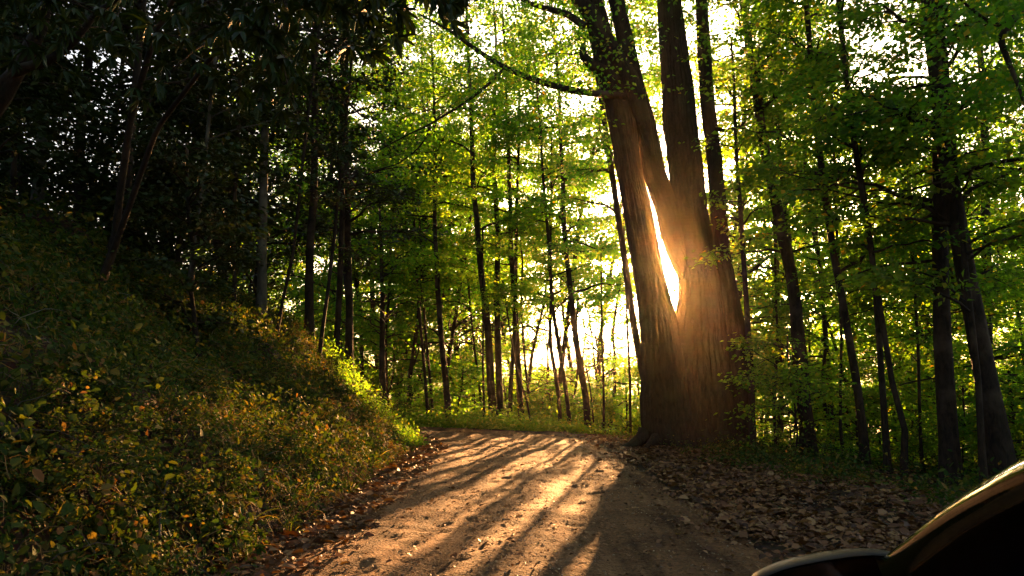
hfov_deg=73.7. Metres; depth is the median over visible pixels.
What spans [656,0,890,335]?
background tree
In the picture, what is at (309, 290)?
broadleaf tree
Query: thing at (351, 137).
sapling
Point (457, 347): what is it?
background tree
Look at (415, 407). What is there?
bush
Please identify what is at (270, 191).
background tree
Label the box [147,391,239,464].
bank shrub
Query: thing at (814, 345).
understory tree
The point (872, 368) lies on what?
slope tree
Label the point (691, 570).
leaf scraps
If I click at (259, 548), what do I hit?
seedling
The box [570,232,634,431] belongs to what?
sapling
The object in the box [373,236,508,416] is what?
understory tree
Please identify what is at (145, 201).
bush
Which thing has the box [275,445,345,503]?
fallen branch
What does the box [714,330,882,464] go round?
bush
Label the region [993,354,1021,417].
slope tree
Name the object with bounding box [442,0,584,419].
broadleaf tree
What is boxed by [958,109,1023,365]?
background tree
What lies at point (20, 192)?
bush
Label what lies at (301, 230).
background tree
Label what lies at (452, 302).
understory tree
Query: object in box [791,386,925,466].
bush
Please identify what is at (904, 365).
understory tree
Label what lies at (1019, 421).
bush
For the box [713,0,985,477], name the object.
broadleaf tree
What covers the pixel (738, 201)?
sapling
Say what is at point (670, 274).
sky
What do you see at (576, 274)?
broadleaf tree
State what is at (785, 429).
bush
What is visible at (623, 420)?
bush
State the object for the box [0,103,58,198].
bush
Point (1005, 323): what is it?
background tree
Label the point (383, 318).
tree
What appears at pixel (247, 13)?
rhododendron
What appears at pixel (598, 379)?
understory tree
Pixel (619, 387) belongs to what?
understory tree
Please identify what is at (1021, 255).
understory tree
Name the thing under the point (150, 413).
bank shrub
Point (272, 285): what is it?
background tree
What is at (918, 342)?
sapling
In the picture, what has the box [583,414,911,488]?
verge seedlings
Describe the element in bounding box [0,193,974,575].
ground
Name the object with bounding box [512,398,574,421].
bush
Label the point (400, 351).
understory tree
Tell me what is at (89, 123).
background tree
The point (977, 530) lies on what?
parked car
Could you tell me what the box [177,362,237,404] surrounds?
bank shrub
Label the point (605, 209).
sapling
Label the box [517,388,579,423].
bush
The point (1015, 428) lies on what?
bush
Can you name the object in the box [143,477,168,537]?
fallen branch
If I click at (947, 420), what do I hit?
broadleaf tree
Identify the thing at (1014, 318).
background tree
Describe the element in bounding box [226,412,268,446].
bank shrub
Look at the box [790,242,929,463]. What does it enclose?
understory tree
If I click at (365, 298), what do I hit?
background tree
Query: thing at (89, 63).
broadleaf tree
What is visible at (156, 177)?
bush
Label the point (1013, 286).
understory tree
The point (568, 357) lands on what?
background tree
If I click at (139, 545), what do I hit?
bank vines
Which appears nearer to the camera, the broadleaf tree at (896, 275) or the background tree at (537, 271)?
the broadleaf tree at (896, 275)
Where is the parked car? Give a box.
[752,458,1023,575]
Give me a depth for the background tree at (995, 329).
36.68 m
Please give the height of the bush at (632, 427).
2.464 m
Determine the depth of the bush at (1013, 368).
17.60 m
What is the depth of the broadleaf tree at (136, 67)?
12.10 m
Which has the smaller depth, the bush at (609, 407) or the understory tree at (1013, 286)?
the understory tree at (1013, 286)
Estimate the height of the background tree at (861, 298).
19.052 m
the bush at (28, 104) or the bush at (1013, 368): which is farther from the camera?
the bush at (1013, 368)
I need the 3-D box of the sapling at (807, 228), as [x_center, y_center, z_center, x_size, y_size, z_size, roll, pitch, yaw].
[7.824,-0.399,16.204,3.752,9.252,3.752,0,-8,0]
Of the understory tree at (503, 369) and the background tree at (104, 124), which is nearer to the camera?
the background tree at (104, 124)
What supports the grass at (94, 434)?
on the ground at (768, 545)
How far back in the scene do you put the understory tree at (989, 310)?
16.88 m
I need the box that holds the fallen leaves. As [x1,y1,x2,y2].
[561,430,970,572]
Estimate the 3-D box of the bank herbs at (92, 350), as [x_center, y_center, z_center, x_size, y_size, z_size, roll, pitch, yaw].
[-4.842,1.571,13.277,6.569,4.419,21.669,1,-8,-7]
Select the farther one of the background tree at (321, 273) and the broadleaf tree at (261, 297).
the background tree at (321, 273)
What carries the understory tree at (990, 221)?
on the ground at (768, 545)
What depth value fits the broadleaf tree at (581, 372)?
26.48 m
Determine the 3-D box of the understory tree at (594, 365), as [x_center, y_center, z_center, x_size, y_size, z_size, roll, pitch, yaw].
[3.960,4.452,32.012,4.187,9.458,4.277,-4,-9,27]
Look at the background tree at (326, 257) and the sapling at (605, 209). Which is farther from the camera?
the background tree at (326, 257)
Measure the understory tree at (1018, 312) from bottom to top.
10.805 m
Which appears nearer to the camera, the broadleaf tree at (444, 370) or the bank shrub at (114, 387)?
the bank shrub at (114, 387)
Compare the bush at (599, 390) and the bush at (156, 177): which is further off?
the bush at (599, 390)
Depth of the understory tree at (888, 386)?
24.57 m
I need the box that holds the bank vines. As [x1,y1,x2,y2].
[0,182,398,575]
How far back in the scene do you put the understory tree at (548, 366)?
36.36 m
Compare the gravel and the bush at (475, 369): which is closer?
the gravel
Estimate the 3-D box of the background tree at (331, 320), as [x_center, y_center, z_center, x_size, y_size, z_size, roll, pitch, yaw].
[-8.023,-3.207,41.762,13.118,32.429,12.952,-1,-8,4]
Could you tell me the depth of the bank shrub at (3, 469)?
4.36 m
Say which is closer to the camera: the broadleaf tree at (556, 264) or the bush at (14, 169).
the bush at (14, 169)
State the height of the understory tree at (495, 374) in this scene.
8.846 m
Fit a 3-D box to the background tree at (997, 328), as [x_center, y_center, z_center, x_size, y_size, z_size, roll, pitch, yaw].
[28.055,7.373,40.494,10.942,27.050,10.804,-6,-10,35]
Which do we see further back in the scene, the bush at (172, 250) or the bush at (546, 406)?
the bush at (546, 406)
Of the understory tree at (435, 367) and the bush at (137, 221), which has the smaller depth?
the bush at (137, 221)
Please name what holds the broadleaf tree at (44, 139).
on the ground at (768, 545)
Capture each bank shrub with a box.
[0,445,66,500]
[4,367,108,448]
[12,430,161,541]
[60,402,172,480]
[69,357,138,405]
[117,390,179,434]
[139,463,225,531]
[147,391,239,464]
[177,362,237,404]
[192,447,259,503]
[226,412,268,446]
[247,422,317,470]
[252,358,293,392]
[293,392,325,419]
[308,352,343,375]
[328,419,351,435]
[363,388,389,410]
[387,398,414,420]
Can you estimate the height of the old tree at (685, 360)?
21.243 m
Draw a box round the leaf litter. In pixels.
[62,425,447,575]
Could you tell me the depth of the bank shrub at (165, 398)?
6.20 m
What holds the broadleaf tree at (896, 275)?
on the ground at (768, 545)
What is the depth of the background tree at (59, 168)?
22.18 m
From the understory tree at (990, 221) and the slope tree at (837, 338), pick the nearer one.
the understory tree at (990, 221)
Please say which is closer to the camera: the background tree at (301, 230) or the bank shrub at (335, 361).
the bank shrub at (335, 361)
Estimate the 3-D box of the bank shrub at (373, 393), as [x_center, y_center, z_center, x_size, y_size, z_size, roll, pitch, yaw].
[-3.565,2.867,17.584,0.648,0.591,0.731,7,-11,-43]
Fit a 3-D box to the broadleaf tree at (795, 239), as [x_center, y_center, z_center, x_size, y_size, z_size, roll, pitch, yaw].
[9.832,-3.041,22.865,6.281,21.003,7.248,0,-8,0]
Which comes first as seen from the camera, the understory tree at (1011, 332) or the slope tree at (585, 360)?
the understory tree at (1011, 332)
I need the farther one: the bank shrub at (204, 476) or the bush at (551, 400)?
the bush at (551, 400)
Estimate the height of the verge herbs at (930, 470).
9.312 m
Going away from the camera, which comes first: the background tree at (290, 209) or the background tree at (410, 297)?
the background tree at (290, 209)
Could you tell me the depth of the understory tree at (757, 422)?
27.14 m
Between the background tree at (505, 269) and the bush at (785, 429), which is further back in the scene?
the background tree at (505, 269)
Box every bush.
[0,0,122,239]
[0,3,69,191]
[0,5,122,206]
[0,17,72,161]
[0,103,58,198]
[17,183,72,215]
[46,166,158,244]
[48,77,198,257]
[70,86,280,277]
[86,180,189,258]
[87,128,258,268]
[88,111,280,361]
[389,385,434,417]
[393,395,435,414]
[400,375,458,419]
[419,393,470,416]
[430,363,485,416]
[436,393,488,419]
[477,375,544,423]
[486,385,525,419]
[506,390,590,421]
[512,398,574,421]
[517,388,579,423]
[524,391,581,419]
[544,393,611,428]
[550,355,639,434]
[565,394,640,434]
[571,380,639,433]
[605,413,639,433]
[607,415,640,435]
[613,401,640,431]
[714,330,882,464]
[757,405,835,451]
[761,402,821,445]
[765,428,828,455]
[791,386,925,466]
[847,428,926,462]
[877,406,970,462]
[891,452,935,466]
[908,371,1023,468]
[913,375,1019,476]
[958,335,1023,485]
[971,360,1023,458]
[1006,381,1023,458]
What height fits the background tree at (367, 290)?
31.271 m
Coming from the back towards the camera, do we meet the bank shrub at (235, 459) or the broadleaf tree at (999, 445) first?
the broadleaf tree at (999, 445)
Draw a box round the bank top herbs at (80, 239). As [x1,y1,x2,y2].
[0,163,289,321]
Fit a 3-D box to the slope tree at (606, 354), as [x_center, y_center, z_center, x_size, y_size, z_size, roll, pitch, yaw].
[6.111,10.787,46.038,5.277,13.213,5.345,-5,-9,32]
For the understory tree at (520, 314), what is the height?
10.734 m
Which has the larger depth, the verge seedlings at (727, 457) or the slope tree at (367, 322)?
the slope tree at (367, 322)
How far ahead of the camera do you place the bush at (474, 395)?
29.29 m
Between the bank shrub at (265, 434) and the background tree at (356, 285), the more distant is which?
the background tree at (356, 285)
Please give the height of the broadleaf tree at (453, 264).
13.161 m
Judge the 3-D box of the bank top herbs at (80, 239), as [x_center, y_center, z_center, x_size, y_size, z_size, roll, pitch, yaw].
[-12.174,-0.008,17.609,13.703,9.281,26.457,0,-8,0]
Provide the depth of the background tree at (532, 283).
55.17 m
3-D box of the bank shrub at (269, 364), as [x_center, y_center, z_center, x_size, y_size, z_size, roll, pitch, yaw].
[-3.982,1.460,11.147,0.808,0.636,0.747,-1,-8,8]
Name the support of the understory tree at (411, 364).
on the ground at (768, 545)
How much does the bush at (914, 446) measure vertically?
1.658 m
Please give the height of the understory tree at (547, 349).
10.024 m
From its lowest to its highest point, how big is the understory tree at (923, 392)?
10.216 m
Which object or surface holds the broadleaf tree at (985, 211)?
on the ground at (768, 545)
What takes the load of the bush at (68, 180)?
on the ground at (768, 545)
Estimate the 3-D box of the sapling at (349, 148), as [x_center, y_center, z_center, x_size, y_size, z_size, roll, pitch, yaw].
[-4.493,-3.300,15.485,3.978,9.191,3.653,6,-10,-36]
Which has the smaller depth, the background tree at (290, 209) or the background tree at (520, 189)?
the background tree at (290, 209)
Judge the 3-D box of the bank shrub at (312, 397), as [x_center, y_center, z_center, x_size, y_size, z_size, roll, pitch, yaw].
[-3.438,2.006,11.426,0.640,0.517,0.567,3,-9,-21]
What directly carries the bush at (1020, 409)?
on the ground at (768, 545)
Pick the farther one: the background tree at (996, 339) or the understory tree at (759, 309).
the background tree at (996, 339)
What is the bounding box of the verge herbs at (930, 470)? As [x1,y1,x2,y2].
[687,412,1019,510]
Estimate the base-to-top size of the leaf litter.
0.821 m
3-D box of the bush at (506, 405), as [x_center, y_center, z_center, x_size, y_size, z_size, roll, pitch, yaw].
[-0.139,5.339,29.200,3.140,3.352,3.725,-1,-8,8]
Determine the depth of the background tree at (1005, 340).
35.20 m
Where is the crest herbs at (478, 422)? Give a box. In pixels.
[396,394,637,434]
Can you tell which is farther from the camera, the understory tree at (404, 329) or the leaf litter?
the understory tree at (404, 329)
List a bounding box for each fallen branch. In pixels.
[0,422,136,489]
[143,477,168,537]
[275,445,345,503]
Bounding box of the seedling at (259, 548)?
[210,516,267,555]
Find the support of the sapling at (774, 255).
on the ground at (768, 545)
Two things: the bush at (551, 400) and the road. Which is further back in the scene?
the bush at (551, 400)
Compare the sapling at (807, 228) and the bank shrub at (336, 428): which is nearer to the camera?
the bank shrub at (336, 428)
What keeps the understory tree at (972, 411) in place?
on the ground at (768, 545)
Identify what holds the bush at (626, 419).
on the ground at (768, 545)
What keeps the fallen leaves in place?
on the ground at (768, 545)
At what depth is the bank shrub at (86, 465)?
4.58 m
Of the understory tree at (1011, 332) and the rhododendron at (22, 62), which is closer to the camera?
the rhododendron at (22, 62)
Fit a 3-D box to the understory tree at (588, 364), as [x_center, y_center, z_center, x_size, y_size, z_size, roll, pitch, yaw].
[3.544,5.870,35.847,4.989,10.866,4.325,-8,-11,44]
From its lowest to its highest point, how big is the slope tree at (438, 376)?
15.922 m
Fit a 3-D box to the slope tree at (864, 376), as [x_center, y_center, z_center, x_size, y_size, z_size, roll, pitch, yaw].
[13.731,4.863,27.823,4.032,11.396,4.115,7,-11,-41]
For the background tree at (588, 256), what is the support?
on the ground at (768, 545)
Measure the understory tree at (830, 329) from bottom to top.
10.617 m
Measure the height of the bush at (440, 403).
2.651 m
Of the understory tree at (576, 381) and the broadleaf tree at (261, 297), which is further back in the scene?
the understory tree at (576, 381)
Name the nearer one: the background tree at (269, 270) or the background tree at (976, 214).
the background tree at (976, 214)
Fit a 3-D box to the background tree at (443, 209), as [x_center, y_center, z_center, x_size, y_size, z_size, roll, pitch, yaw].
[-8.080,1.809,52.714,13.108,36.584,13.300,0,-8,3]
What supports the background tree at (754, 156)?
on the ground at (768, 545)
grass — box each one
[0,224,414,575]
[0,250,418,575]
[315,333,428,446]
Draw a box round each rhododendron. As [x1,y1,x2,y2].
[0,0,142,117]
[96,0,478,292]
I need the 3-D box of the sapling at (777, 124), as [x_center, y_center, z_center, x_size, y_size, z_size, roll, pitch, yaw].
[7.116,-2.074,18.510,4.558,14.004,4.312,3,-9,-21]
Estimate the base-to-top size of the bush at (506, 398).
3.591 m
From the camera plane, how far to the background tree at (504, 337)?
45.36 m
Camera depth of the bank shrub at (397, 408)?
18.05 m
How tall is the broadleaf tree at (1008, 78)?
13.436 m
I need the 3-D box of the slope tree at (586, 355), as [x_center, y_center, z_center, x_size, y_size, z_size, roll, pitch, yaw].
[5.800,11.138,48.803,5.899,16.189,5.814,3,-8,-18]
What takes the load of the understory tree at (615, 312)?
on the ground at (768, 545)
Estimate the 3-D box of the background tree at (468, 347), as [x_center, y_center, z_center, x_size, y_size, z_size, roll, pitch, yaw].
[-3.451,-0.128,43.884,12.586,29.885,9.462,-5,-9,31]
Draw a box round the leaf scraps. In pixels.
[273,431,767,575]
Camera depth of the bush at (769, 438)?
21.72 m
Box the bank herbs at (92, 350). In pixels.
[0,199,418,575]
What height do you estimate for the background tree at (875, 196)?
22.310 m
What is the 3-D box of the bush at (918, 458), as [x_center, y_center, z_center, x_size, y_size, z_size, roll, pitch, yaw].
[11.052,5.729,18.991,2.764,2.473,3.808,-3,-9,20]
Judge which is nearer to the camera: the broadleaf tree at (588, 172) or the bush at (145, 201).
the bush at (145, 201)
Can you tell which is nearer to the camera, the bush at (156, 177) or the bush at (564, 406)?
the bush at (156, 177)
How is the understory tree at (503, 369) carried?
on the ground at (768, 545)
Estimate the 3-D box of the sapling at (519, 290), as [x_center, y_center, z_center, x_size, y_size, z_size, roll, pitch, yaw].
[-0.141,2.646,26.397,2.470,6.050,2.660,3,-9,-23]
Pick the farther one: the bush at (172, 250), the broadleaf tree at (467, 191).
the broadleaf tree at (467, 191)
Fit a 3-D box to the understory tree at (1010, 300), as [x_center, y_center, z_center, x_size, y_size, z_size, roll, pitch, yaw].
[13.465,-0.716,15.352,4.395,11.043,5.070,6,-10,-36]
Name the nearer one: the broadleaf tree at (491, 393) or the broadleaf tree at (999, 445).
the broadleaf tree at (999, 445)
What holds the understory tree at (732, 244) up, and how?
on the ground at (768, 545)
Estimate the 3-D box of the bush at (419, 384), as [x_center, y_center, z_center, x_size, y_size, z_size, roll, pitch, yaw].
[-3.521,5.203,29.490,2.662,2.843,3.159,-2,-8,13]
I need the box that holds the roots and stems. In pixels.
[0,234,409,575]
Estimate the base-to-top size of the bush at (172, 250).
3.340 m
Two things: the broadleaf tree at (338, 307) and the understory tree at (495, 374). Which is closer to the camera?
the broadleaf tree at (338, 307)
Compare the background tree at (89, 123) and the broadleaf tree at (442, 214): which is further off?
the broadleaf tree at (442, 214)
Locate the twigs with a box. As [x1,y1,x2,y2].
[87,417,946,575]
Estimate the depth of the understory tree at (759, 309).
25.33 m
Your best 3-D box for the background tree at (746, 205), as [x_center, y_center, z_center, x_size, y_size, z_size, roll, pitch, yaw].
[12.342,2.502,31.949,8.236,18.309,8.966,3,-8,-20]
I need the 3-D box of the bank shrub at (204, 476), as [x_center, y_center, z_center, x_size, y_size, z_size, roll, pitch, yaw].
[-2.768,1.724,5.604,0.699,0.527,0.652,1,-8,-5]
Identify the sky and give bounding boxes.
[8,0,1023,444]
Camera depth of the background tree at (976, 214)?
24.84 m
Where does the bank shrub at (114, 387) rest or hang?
on the ground at (768, 545)
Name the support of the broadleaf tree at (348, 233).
on the ground at (768, 545)
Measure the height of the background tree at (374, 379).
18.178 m
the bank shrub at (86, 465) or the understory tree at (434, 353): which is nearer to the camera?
the bank shrub at (86, 465)
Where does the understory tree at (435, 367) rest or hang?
on the ground at (768, 545)
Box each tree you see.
[1,0,170,212]
[2,0,133,199]
[17,0,212,233]
[17,8,111,213]
[22,0,296,258]
[54,0,252,264]
[64,0,205,231]
[94,0,338,284]
[142,1,408,303]
[174,168,298,305]
[174,173,275,292]
[186,35,316,319]
[188,0,394,340]
[189,176,305,311]
[203,0,383,319]
[228,14,423,355]
[243,1,418,358]
[243,238,321,317]
[244,132,344,349]
[248,3,455,371]
[250,52,431,381]
[257,0,861,451]
[269,107,392,370]
[272,140,377,388]
[283,0,476,395]
[285,241,405,372]
[315,66,485,409]
[315,197,448,405]
[320,228,391,391]
[330,146,446,407]
[343,123,484,410]
[344,99,477,411]
[352,73,465,415]
[353,72,471,405]
[356,172,473,410]
[361,0,515,412]
[363,3,501,420]
[363,249,478,412]
[368,301,439,404]
[370,298,456,411]
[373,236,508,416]
[376,61,541,402]
[377,127,476,415]
[382,0,541,419]
[385,276,478,414]
[387,302,470,406]
[391,46,540,372]
[394,179,555,398]
[405,219,541,413]
[415,0,561,418]
[440,140,589,404]
[440,146,533,406]
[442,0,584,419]
[449,332,510,410]
[450,325,528,397]
[452,258,548,411]
[459,52,557,416]
[460,147,569,404]
[469,226,569,408]
[477,114,622,409]
[480,13,611,425]
[492,110,604,422]
[494,0,634,429]
[502,310,579,394]
[509,0,664,396]
[513,259,635,424]
[513,290,588,410]
[515,144,635,409]
[517,0,660,379]
[537,53,669,413]
[551,339,594,394]
[556,287,634,416]
[561,299,622,417]
[563,188,668,429]
[567,339,636,424]
[568,331,605,404]
[579,289,635,425]
[586,351,632,397]
[599,362,636,416]
[606,286,675,427]
[609,299,639,429]
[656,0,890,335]
[659,0,863,457]
[667,94,834,373]
[671,224,789,430]
[697,1,907,440]
[699,0,897,451]
[711,0,931,466]
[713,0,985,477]
[722,131,873,449]
[723,108,848,440]
[724,154,890,452]
[727,218,784,434]
[734,138,859,442]
[740,0,951,473]
[745,0,1023,487]
[748,163,923,454]
[757,242,907,447]
[761,341,844,437]
[764,287,853,449]
[781,0,1023,478]
[785,160,920,453]
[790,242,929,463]
[792,35,1019,455]
[798,280,878,447]
[798,298,873,435]
[809,258,971,461]
[819,98,1023,460]
[822,89,1023,406]
[822,176,1023,466]
[833,334,973,460]
[837,44,1023,466]
[845,303,1016,465]
[846,295,924,451]
[854,0,1023,172]
[864,319,1001,464]
[877,2,1023,363]
[884,311,1013,362]
[911,218,1016,354]
[916,366,1020,463]
[951,250,1023,446]
[957,174,1021,458]
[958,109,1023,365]
[968,200,1023,361]
[978,40,1023,389]
[993,264,1023,342]
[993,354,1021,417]
[996,302,1023,454]
[997,117,1023,371]
[1000,206,1023,296]
[1001,323,1023,414]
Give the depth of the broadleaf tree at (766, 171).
14.29 m
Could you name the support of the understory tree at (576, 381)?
on the ground at (768, 545)
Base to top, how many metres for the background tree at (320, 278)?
20.032 m
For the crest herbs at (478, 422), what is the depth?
24.84 m
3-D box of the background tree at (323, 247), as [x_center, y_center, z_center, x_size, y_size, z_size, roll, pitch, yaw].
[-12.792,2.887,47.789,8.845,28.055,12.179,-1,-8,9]
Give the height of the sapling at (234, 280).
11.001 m
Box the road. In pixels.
[249,427,772,575]
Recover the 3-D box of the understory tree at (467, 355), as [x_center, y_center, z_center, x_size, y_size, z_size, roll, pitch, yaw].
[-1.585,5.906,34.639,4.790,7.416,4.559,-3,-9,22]
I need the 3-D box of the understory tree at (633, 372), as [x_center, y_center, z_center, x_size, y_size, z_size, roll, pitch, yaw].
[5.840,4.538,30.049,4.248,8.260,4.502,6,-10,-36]
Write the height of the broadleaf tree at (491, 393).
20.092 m
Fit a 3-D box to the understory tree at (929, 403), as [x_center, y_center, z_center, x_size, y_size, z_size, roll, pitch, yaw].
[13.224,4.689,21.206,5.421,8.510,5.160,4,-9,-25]
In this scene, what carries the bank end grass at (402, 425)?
on the ground at (768, 545)
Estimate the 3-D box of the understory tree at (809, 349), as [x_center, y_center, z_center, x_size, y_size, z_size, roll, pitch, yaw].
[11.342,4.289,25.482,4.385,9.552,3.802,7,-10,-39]
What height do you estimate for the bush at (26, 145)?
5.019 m
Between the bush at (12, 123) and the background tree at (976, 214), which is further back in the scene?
the background tree at (976, 214)
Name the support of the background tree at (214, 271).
on the ground at (768, 545)
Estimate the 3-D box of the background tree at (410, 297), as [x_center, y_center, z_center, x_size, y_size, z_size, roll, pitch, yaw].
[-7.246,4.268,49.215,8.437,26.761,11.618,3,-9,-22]
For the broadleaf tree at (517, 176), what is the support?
on the ground at (768, 545)
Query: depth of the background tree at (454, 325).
32.57 m
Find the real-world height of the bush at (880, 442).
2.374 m
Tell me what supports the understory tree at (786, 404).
on the ground at (768, 545)
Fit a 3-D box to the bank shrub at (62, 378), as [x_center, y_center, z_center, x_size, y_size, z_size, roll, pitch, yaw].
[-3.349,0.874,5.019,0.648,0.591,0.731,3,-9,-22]
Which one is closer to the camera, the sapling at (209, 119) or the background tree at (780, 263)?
the sapling at (209, 119)
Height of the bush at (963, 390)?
2.315 m
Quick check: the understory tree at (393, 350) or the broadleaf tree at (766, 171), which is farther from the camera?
the understory tree at (393, 350)
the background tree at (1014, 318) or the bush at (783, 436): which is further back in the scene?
the background tree at (1014, 318)
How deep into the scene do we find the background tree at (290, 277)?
56.32 m
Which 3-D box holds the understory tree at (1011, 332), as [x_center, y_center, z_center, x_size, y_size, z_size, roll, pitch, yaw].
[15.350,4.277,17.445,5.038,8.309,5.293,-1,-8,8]
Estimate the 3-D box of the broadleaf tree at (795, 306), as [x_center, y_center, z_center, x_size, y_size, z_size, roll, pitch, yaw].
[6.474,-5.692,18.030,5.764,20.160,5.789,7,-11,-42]
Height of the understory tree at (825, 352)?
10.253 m
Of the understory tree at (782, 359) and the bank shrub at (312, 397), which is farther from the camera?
the understory tree at (782, 359)
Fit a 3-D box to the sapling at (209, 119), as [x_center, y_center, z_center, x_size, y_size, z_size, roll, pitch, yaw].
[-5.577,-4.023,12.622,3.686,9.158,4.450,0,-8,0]
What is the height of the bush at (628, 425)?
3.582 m
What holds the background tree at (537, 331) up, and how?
on the ground at (768, 545)
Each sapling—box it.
[114,0,310,301]
[141,1,342,302]
[224,0,393,336]
[252,0,434,360]
[446,227,524,418]
[475,277,537,420]
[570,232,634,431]
[583,201,666,435]
[677,25,805,450]
[692,3,871,396]
[728,176,828,449]
[762,90,957,459]
[827,139,1023,470]
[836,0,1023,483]
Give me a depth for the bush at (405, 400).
31.93 m
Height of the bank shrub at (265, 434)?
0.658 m
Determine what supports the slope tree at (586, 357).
on the ground at (768, 545)
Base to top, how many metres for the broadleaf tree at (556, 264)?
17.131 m
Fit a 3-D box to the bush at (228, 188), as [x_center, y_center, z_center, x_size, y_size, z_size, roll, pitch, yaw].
[-8.394,-2.108,16.501,3.903,3.630,3.799,5,-9,-31]
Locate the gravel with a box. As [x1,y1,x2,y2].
[265,432,770,575]
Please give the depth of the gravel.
8.07 m
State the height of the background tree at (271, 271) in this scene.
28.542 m
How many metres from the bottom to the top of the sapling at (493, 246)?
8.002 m
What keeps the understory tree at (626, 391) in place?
on the ground at (768, 545)
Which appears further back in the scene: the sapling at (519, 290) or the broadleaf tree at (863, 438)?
the sapling at (519, 290)
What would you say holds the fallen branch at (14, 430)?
on the ground at (768, 545)
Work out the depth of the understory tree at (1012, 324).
24.05 m

